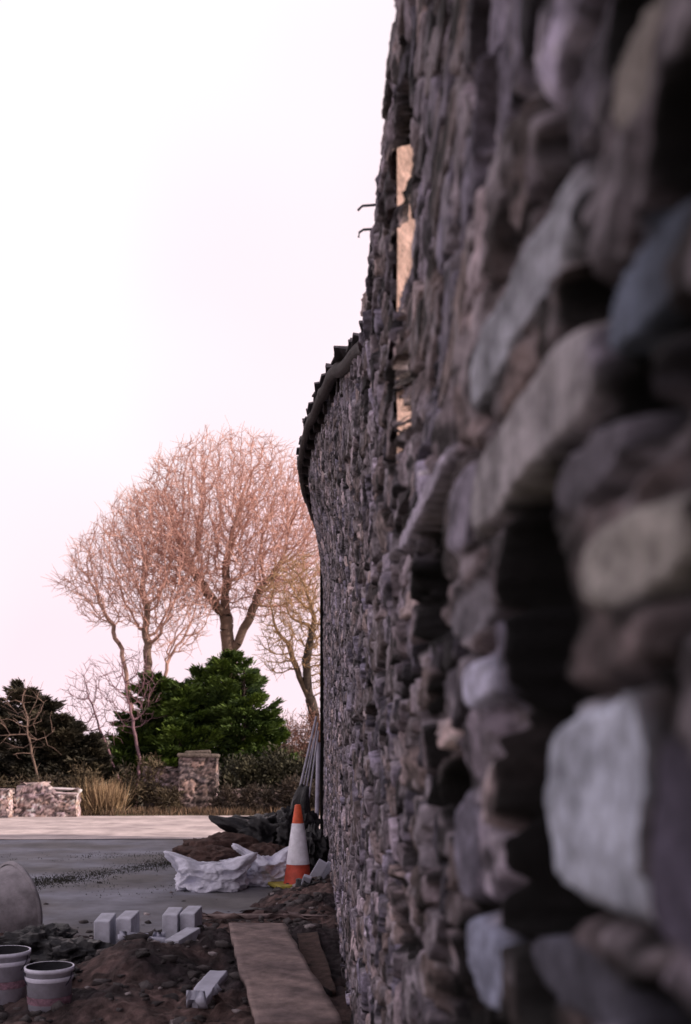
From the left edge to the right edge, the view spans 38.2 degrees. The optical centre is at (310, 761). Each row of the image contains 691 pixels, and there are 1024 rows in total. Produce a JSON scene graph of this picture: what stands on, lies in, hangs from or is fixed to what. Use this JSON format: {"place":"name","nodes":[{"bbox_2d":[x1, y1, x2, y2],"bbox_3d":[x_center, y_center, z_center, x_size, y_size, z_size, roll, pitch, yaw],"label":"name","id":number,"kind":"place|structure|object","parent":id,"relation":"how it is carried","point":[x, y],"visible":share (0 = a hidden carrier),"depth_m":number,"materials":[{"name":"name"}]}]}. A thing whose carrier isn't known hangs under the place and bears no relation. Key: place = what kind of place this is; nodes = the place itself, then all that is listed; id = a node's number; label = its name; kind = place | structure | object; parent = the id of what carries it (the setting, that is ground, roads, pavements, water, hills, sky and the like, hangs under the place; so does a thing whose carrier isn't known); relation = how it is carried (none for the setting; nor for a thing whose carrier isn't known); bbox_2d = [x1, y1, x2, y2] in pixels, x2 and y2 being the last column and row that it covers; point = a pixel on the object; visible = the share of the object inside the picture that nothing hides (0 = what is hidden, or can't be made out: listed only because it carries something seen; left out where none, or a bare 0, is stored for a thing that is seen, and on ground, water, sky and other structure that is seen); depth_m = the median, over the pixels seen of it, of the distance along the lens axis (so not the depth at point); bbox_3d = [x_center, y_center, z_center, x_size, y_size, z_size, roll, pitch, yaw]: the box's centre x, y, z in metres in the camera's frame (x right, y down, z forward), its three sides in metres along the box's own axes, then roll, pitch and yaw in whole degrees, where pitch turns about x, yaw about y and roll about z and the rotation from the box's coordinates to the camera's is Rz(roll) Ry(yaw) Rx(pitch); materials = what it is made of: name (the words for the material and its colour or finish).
{"place":"outdoors","nodes":[
{"label":"outdoors","id":0,"kind":"place"},
{"bbox_2d":[72,775,136,815],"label":"dry grass","id":1,"kind":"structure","parent":0,"point":[101,796],"depth_m":21.90,"materials":[{"name":"beige plant"}]},
{"bbox_2d":[0,839,273,935],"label":"yard","id":2,"kind":"structure","parent":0,"point":[69,906],"depth_m":9.58,"materials":[{"name":"concrete"}]},
{"bbox_2d":[10,851,184,897],"bbox_3d":[-2.837,1.186,10.243,3.883,0.034,6.065,0,0,0],"label":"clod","id":3,"kind":"object","parent":2,"relation":"on","point":[74,878],"visible":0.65,"depth_m":10.39,"materials":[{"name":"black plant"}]},
{"bbox_2d":[163,844,257,892],"bbox_3d":[-0.919,0.994,9.354,0.880,0.389,0.788,0,0,0],"label":"rubble bag","id":4,"kind":"object","parent":2,"relation":"on","point":[210,868],"visible":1,"depth_m":9.05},
{"bbox_2d":[171,831,258,855],"bbox_3d":[-0.941,0.958,10.326,1.062,0.459,0.939,0,0,0],"label":"spoil heap","id":5,"kind":"object","parent":2,"relation":"on","point":[224,839],"visible":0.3,"depth_m":10.09,"materials":[{"name":"brown soil"}]},
{"bbox_2d":[231,841,288,886],"bbox_3d":[-0.436,0.989,9.733,0.733,0.399,0.770,0,0,-37],"label":"rubble bag","id":6,"kind":"object","parent":2,"relation":"on","point":[268,864],"visible":0.59,"depth_m":9.45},
{"bbox_2d":[268,804,310,888],"bbox_3d":[-0.145,0.789,9.300,0.420,0.768,0.360,0,0,-20],"label":"traffic cone","id":7,"kind":"object","parent":2,"relation":"on","point":[297,864],"visible":0.85,"depth_m":9.23,"materials":[{"name":"plastic"}]},
{"bbox_2d":[299,716,320,816],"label":"leaning poles","id":8,"kind":"object","parent":2,"relation":"on","point":[317,758],"visible":0.47,"depth_m":13.01,"materials":[{"name":"metal"}]},
{"bbox_2d":[295,876,327,887],"bbox_3d":[-0.002,1.081,8.596,0.339,0.214,0.540,0,0,0],"label":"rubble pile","id":9,"kind":"object","parent":2,"relation":"on","point":[305,884],"visible":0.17,"depth_m":8.46,"materials":[{"name":"stone"}]},
{"bbox_2d":[301,874,311,884],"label":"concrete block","id":10,"kind":"object","parent":9,"relation":"on","point":[307,878],"visible":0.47,"depth_m":8.40,"materials":[{"name":"grey concrete"}]},
{"bbox_2d":[310,859,327,876],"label":"concrete block","id":11,"kind":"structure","parent":2,"relation":"on","point":[319,867],"depth_m":8.82,"materials":[{"name":"grey concrete"}]},
{"bbox_2d":[321,861,330,878],"bbox_3d":[0.090,1.060,9.000,0.070,0.380,0.030,34,23,0],"label":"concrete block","id":12,"kind":"object","parent":2,"relation":"on","point":[327,870],"visible":0.21,"depth_m":8.94,"materials":[{"name":"grey concrete"}]},
{"bbox_2d":[0,816,319,838],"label":"road","id":13,"kind":"structure","parent":0,"point":[135,827],"depth_m":17.62,"materials":[{"name":"grey concrete"}]},
{"bbox_2d":[0,787,14,817],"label":"field wall","id":14,"kind":"structure","parent":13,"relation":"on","point":[6,803],"depth_m":20.63,"materials":[{"name":"grey stone"}]},
{"bbox_2d":[13,781,81,816],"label":"field wall","id":15,"kind":"structure","parent":13,"relation":"on","point":[39,799],"depth_m":21.01,"materials":[{"name":"grey stone"}]},
{"bbox_2d":[0,874,351,1023],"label":"soil ground","id":16,"kind":"structure","parent":0,"point":[112,963],"depth_m":5.11,"materials":[{"name":"brown soil"}]},
{"bbox_2d":[0,945,30,1005],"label":"plastic bucket","id":17,"kind":"object","parent":16,"relation":"on","point":[14,960],"visible":0.95,"depth_m":4.77,"materials":[{"name":"plastic"}]},
{"bbox_2d":[0,861,42,932],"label":"builders tub","id":18,"kind":"object","parent":16,"relation":"on","point":[20,905],"visible":0.68,"depth_m":6.30,"materials":[{"name":"grey plastic"}]},
{"bbox_2d":[0,923,77,962],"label":"black bag","id":19,"kind":"object","parent":16,"relation":"on","point":[35,940],"visible":0.4,"depth_m":5.78,"materials":[{"name":"plastic"}]},
{"bbox_2d":[23,961,74,1011],"bbox_3d":[-1.210,1.075,4.620,0.228,0.250,0.227,0,0,0],"label":"plastic bucket","id":20,"kind":"object","parent":16,"relation":"on","point":[48,983],"visible":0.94,"depth_m":4.54,"materials":[{"name":"plastic"}]},
{"bbox_2d":[39,959,82,979],"bbox_3d":[-1.372,1.111,5.188,0.386,0.154,0.382,0,0,0],"label":"black bag","id":21,"kind":"object","parent":16,"relation":"on","point":[76,970],"visible":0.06,"depth_m":5.19,"materials":[{"name":"plastic"}]},
{"bbox_2d":[33,936,113,963],"bbox_3d":[-1.369,1.092,5.756,0.481,0.192,0.389,0,0,-18],"label":"black bag","id":22,"kind":"object","parent":16,"relation":"on","point":[77,950],"visible":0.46,"depth_m":5.63,"materials":[{"name":"plastic"}]},
{"bbox_2d":[94,913,115,943],"bbox_3d":[-1.260,1.065,6.120,0.095,0.215,0.340,0,0,-5],"label":"concrete block","id":23,"kind":"object","parent":16,"relation":"on","point":[104,927],"depth_m":5.96,"materials":[{"name":"grey concrete"}]},
{"bbox_2d":[116,910,139,942],"bbox_3d":[-1.135,1.062,6.200,0.095,0.215,0.340,0,0,-1],"label":"concrete block","id":24,"kind":"object","parent":16,"relation":"on","point":[128,920],"depth_m":6.08,"materials":[{"name":"grey concrete"}]},
{"bbox_2d":[117,931,166,942],"bbox_3d":[-0.996,1.042,5.901,0.283,0.066,0.127,6,-2,-17],"label":"concrete block","id":25,"kind":"object","parent":16,"relation":"on","point":[159,936],"visible":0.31,"depth_m":5.88,"materials":[{"name":"grey concrete"}]},
{"bbox_2d":[0,862,336,1023],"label":"scattered rubble","id":26,"kind":"object","parent":16,"relation":"on","point":[144,952],"visible":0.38,"depth_m":5.27,"materials":[{"name":"stone"}]},
{"bbox_2d":[162,907,182,937],"bbox_3d":[-0.870,1.055,6.300,0.095,0.215,0.340,0,0,-2],"label":"concrete block","id":27,"kind":"object","parent":16,"relation":"on","point":[170,921],"depth_m":6.13,"materials":[{"name":"grey concrete"}]},
{"bbox_2d":[165,927,199,943],"bbox_3d":[-0.760,1.080,5.950,0.090,0.100,0.360,0,3,14],"label":"concrete block","id":28,"kind":"object","parent":16,"relation":"on","point":[185,934],"depth_m":5.93,"materials":[{"name":"grey concrete"}]},
{"bbox_2d":[180,906,201,930],"bbox_3d":[-0.760,1.055,6.360,0.095,0.215,0.340,0,0,2],"label":"concrete block","id":29,"kind":"object","parent":16,"relation":"on","point":[190,916],"depth_m":6.20,"materials":[{"name":"grey concrete"}]},
{"bbox_2d":[186,970,227,1008],"bbox_3d":[-0.463,1.023,4.540,0.113,0.085,0.546,0,3,6],"label":"concrete block","id":30,"kind":"object","parent":16,"relation":"on","point":[210,983],"visible":1,"depth_m":4.48,"materials":[{"name":"grey concrete"}]},
{"bbox_2d":[202,910,327,918],"bbox_3d":[-0.351,1.097,7.098,0.953,0.062,0.132,0,0,-5],"label":"wooden board","id":31,"kind":"object","parent":16,"relation":"on","point":[250,914],"visible":0.86,"depth_m":7.07,"materials":[{"name":"brown wood"}]},
{"bbox_2d":[208,783,328,871],"bbox_3d":[-0.263,0.708,10.414,1.393,0.960,0.851,0,0,34],"label":"black bag","id":32,"kind":"object","parent":16,"relation":"on","point":[274,827],"visible":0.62,"depth_m":10.29,"materials":[{"name":"plastic"}]},
{"bbox_2d":[229,922,341,1023],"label":"wooden board","id":33,"kind":"object","parent":16,"relation":"on","point":[281,982],"visible":1,"depth_m":4.74,"materials":[{"name":"brown wood"}]},
{"bbox_2d":[297,932,335,995],"bbox_3d":[0.021,1.120,5.607,0.143,0.036,1.526,-6,1,-3],"label":"wooden board","id":34,"kind":"object","parent":16,"relation":"on","point":[312,951],"visible":0.77,"depth_m":5.61,"materials":[{"name":"brown wood"}]},
{"bbox_2d":[75,805,319,815],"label":"verge grass","id":35,"kind":"structure","parent":0,"point":[151,811],"depth_m":21.82,"materials":[{"name":"brown plant"}]},
{"bbox_2d":[0,0,395,743],"label":"sky","id":36,"kind":"structure","parent":0,"point":[184,183],"materials":[{"name":"white"}]},
{"bbox_2d":[81,776,345,986],"bbox_3d":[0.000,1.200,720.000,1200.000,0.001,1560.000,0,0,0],"label":"ground","id":37,"kind":"structure","parent":0,"point":[127,814],"depth_m":21.95,"materials":[{"name":"brown soil"}]},
{"bbox_2d":[0,676,56,777],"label":"bare shrub","id":38,"kind":"object","parent":37,"relation":"on","point":[31,749],"visible":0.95,"depth_m":23.17,"materials":[{"name":"brown plant"}]},
{"bbox_2d":[0,677,124,791],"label":"conifer tree","id":39,"kind":"object","parent":37,"relation":"on","point":[68,740],"visible":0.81,"depth_m":23.68,"materials":[{"name":"green plant"}]},
{"bbox_2d":[0,752,186,814],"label":"bramble bush","id":40,"kind":"object","parent":37,"relation":"on","point":[161,792],"visible":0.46,"depth_m":22.67,"materials":[{"name":"brown plant"}]},
{"bbox_2d":[56,640,163,808],"bbox_3d":[-4.936,-0.931,25.036,2.699,4.344,1.739,0,0,0],"label":"bare shrub","id":41,"kind":"object","parent":37,"relation":"on","point":[125,688],"visible":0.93,"depth_m":24.97,"materials":[{"name":"brown plant"}]},
{"bbox_2d":[42,476,219,799],"bbox_3d":[-5.437,-3.824,30.501,5.500,10.113,3.574,0,0,0],"label":"bare tree","id":42,"kind":"object","parent":37,"relation":"on","point":[143,593],"visible":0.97,"depth_m":30.20,"materials":[{"name":"brown plant"}]},
{"bbox_2d":[0,737,307,780],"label":"distant hedge","id":43,"kind":"object","parent":37,"relation":"on","point":[108,742],"visible":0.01,"depth_m":61.15,"materials":[{"name":"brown plant"}]},
{"bbox_2d":[142,766,178,812],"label":"field wall","id":44,"kind":"structure","parent":37,"relation":"on","point":[171,775],"depth_m":22.90,"materials":[{"name":"grey stone"}]},
{"bbox_2d":[178,757,218,813],"bbox_3d":[-2.575,0.535,23.049,0.903,1.330,0.755,0,0,0],"label":"stone pillar","id":45,"kind":"object","parent":37,"relation":"on","point":[198,778],"visible":0.77,"depth_m":22.70,"materials":[{"name":"grey stone"}]},
{"bbox_2d":[177,753,219,757],"bbox_3d":[-2.575,-0.130,23.050,0.940,0.090,0.800,1,0,-2],"label":"cap stone","id":46,"kind":"object","parent":45,"relation":"on","point":[197,755],"visible":0.97,"depth_m":22.66,"materials":[{"name":"grey stone"}]},
{"bbox_2d":[185,750,210,753],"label":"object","id":47,"kind":"structure","parent":46,"relation":"on","point":[203,751],"depth_m":22.82,"materials":[{"name":"beige stone"}]},
{"bbox_2d":[104,648,299,804],"bbox_3d":[-3.043,-0.890,25.881,5.541,4.180,2.907,0,0,13],"label":"conifer tree","id":48,"kind":"object","parent":37,"relation":"on","point":[213,709],"visible":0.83,"depth_m":25.39,"materials":[{"name":"green plant"}]},
{"bbox_2d":[98,416,319,662],"bbox_3d":[-2.797,-4.775,31.986,8.068,12.062,5.698,0,0,0],"label":"bare tree","id":49,"kind":"object","parent":37,"relation":"on","point":[224,608],"visible":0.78,"depth_m":31.27,"materials":[{"name":"brown plant"}]},
{"bbox_2d":[206,769,319,814],"bbox_3d":[-0.520,0.750,22.483,3.703,1.156,0.952,0,0,0],"label":"hedge","id":50,"kind":"object","parent":37,"relation":"on","point":[265,794],"visible":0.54,"depth_m":22.40,"materials":[{"name":"green plant"}]},
{"bbox_2d":[219,742,315,789],"bbox_3d":[1.002,0.314,23.959,6.742,2.007,1.457,0,0,0],"label":"hedge","id":51,"kind":"object","parent":37,"relation":"on","point":[271,766],"visible":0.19,"depth_m":23.79,"materials":[{"name":"green plant"}]},
{"bbox_2d":[219,788,319,812],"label":"field wall","id":52,"kind":"structure","parent":37,"relation":"on","point":[239,789],"depth_m":23.02,"materials":[{"name":"grey stone"}]},
{"bbox_2d":[251,545,319,728],"bbox_3d":[-0.262,-2.363,26.973,2.790,7.133,2.490,0,0,0],"label":"bare tree","id":53,"kind":"object","parent":37,"relation":"on","point":[305,681],"visible":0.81,"depth_m":26.91,"materials":[{"name":"brown plant"}]},
{"bbox_2d":[269,698,319,758],"bbox_3d":[-0.161,-0.558,26.523,2.887,2.349,1.350,0,0,0],"label":"bramble bush","id":54,"kind":"object","parent":37,"relation":"on","point":[297,741],"visible":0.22,"depth_m":26.33,"materials":[{"name":"brown plant"}]},
{"bbox_2d":[320,559,323,834],"bbox_3d":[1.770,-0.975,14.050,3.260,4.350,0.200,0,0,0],"label":"drainpipe","id":55,"kind":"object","parent":37,"relation":"on","point":[321,714],"depth_m":13.95,"materials":[{"name":"black plastic"}]},
{"bbox_2d":[307,0,690,1023],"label":"rubble wall","id":56,"kind":"structure","parent":37,"relation":"on","point":[503,538],"depth_m":0.94,"materials":[{"name":"stone"}]},
{"bbox_2d":[302,466,308,473],"bbox_3d":[0.000,-2.948,10.088,0.170,0.070,0.050,0,0,0],"label":"rafter foot","id":57,"kind":"object","parent":56,"relation":"attached to","point":[305,469],"visible":0.45,"depth_m":10.06},
{"bbox_2d":[303,477,308,483],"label":"rafter foot","id":58,"kind":"object","parent":56,"relation":"attached to","point":[305,480],"visible":0.43,"depth_m":10.59},
{"bbox_2d":[303,458,309,465],"bbox_3d":[0.016,-2.869,9.557,0.170,0.070,0.050,0,0,0],"label":"rafter foot","id":59,"kind":"object","parent":56,"relation":"attached to","point":[306,462],"visible":0.24,"depth_m":9.53},
{"bbox_2d":[304,486,309,492],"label":"rafter foot","id":60,"kind":"object","parent":56,"relation":"attached to","point":[306,489],"visible":0.45,"depth_m":11.12},
{"bbox_2d":[305,450,310,458],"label":"rafter foot","id":61,"kind":"object","parent":56,"relation":"attached to","point":[307,454],"visible":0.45,"depth_m":9.00},
{"bbox_2d":[307,440,314,449],"bbox_3d":[0.058,-2.699,8.496,0.170,0.070,0.050,0,0,0],"label":"rafter foot","id":62,"kind":"object","parent":56,"relation":"attached to","point":[310,445],"visible":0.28,"depth_m":8.47},
{"bbox_2d":[310,429,316,439],"bbox_3d":[0.080,-2.612,7.965,0.170,0.070,0.050,0,0,0],"label":"rafter foot","id":63,"kind":"object","parent":56,"relation":"attached to","point":[312,435],"visible":0.28,"depth_m":7.94},
{"bbox_2d":[297,341,362,527],"bbox_3d":[0.038,-2.421,8.954,0.323,1.804,10.497,0,0,-1],"label":"gutter","id":64,"kind":"object","parent":56,"relation":"attached to","point":[338,369],"visible":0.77,"depth_m":6.08,"materials":[{"name":"metal"}]},
{"bbox_2d":[313,421,320,431],"bbox_3d":[0.109,-2.496,7.434,0.170,0.070,0.050,0,0,0],"label":"rafter foot","id":65,"kind":"object","parent":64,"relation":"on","point":[316,427],"visible":0.28,"depth_m":7.41},
{"bbox_2d":[318,412,323,423],"bbox_3d":[0.138,-2.379,6.904,0.170,0.070,0.050,0,0,0],"label":"rafter foot","id":66,"kind":"object","parent":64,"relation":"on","point":[321,418],"visible":0.26,"depth_m":6.88},
{"bbox_2d":[323,401,327,413],"bbox_3d":[0.167,-2.262,6.373,0.170,0.070,0.050,0,0,0],"label":"rafter foot","id":67,"kind":"object","parent":64,"relation":"on","point":[325,411],"visible":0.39,"depth_m":6.35},
{"bbox_2d":[329,388,335,402],"bbox_3d":[0.196,-2.145,5.843,0.170,0.070,0.050,0,0,0],"label":"rafter foot","id":68,"kind":"object","parent":64,"relation":"on","point":[331,396],"visible":0.26,"depth_m":5.82},
{"bbox_2d":[337,378,339,391],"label":"rafter foot","id":69,"kind":"object","parent":56,"relation":"attached to","point":[338,386],"visible":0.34,"depth_m":5.29},
{"bbox_2d":[359,320,362,331],"bbox_3d":[0.251,-1.609,3.720,0.120,0.012,0.160,4,2,10],"label":"eave slate","id":70,"kind":"object","parent":56,"relation":"on","point":[361,324],"visible":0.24,"depth_m":3.67,"materials":[{"name":"grey stone"}]},
{"bbox_2d":[358,228,371,237],"bbox_3d":[0.179,-1.540,2.900,0.082,0.029,0.007,0,0,0],"label":"wall tie","id":71,"kind":"object","parent":56,"relation":"attached to","point":[364,229],"depth_m":2.90,"materials":[{"name":"metal"}]},
{"bbox_2d":[357,204,375,210],"bbox_3d":[0.177,-1.591,2.860,0.085,0.023,0.007,0,0,0],"label":"wall tie","id":72,"kind":"object","parent":56,"relation":"attached to","point":[365,205],"depth_m":2.86,"materials":[{"name":"metal"}]},
{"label":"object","id":73,"kind":"object","parent":37,"relation":"on","visible":0},
{"bbox_2d":[397,145,414,452],"bbox_3d":[0.359,-1.050,2.415,0.420,0.940,0.022,0,0,-38],"label":"slit reveal","id":74,"kind":"object","parent":73,"relation":"attached to","point":[406,229],"visible":0.04,"depth_m":2.30,"materials":[{"name":"paint"}]},
{"bbox_3d":[1.688,-2.669,8.956,3.504,2.133,10.489,0,0,0],"label":"slate roof","id":75,"kind":"object","parent":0,"visible":0},
{"bbox_2d":[307,401,313,410],"bbox_3d":[0.042,-2.515,7.037,0.120,0.012,0.160,-12,2,-3],"label":"eave slate","id":76,"kind":"object","parent":75,"relation":"on","point":[310,406],"visible":0.45,"depth_m":7.01,"materials":[{"name":"grey stone"}]},
{"bbox_2d":[314,382,321,395],"bbox_3d":[0.087,-2.340,6.240,0.120,0.012,0.160,-9,-7,2],"label":"eave slate","id":77,"kind":"object","parent":75,"relation":"on","point":[317,385],"visible":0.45,"depth_m":6.20,"materials":[{"name":"grey stone"}]},
{"bbox_2d":[319,373,325,382],"bbox_3d":[0.118,-2.256,5.843,0.120,0.012,0.160,-13,6,-3],"label":"eave slate","id":78,"kind":"object","parent":75,"relation":"on","point":[323,375],"visible":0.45,"depth_m":5.81,"materials":[{"name":"grey stone"}]},
{"bbox_2d":[325,365,332,372],"bbox_3d":[0.149,-2.186,5.577,0.120,0.012,0.160,2,5,5],"label":"eave slate","id":79,"kind":"object","parent":75,"relation":"on","point":[327,367],"visible":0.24,"depth_m":5.50,"materials":[{"name":"grey stone"}]},
{"bbox_2d":[333,346,347,361],"bbox_3d":[0.176,-1.954,4.781,0.120,0.012,0.160,4,-1,5],"label":"eave slate","id":80,"kind":"object","parent":75,"relation":"on","point":[338,355],"visible":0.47,"depth_m":4.78,"materials":[{"name":"grey stone"}]},
{"bbox_2d":[339,346,346,356],"bbox_3d":[0.207,-1.901,4.649,0.120,0.012,0.160,11,8,9],"label":"eave slate","id":81,"kind":"object","parent":75,"relation":"on","point":[343,349],"visible":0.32,"depth_m":4.60,"materials":[{"name":"grey stone"}]},
{"bbox_2d":[348,339,351,349],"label":"eave slate","id":82,"kind":"object","parent":75,"relation":"on","point":[349,342],"visible":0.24,"depth_m":4.19,"materials":[{"name":"grey stone"}]},
{"bbox_2d":[351,332,358,347],"bbox_3d":[0.231,-1.726,4.118,0.120,0.012,0.160,11,2,-1],"label":"eave slate","id":83,"kind":"object","parent":75,"relation":"on","point":[355,338],"visible":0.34,"depth_m":4.07,"materials":[{"name":"grey stone"}]}
]}

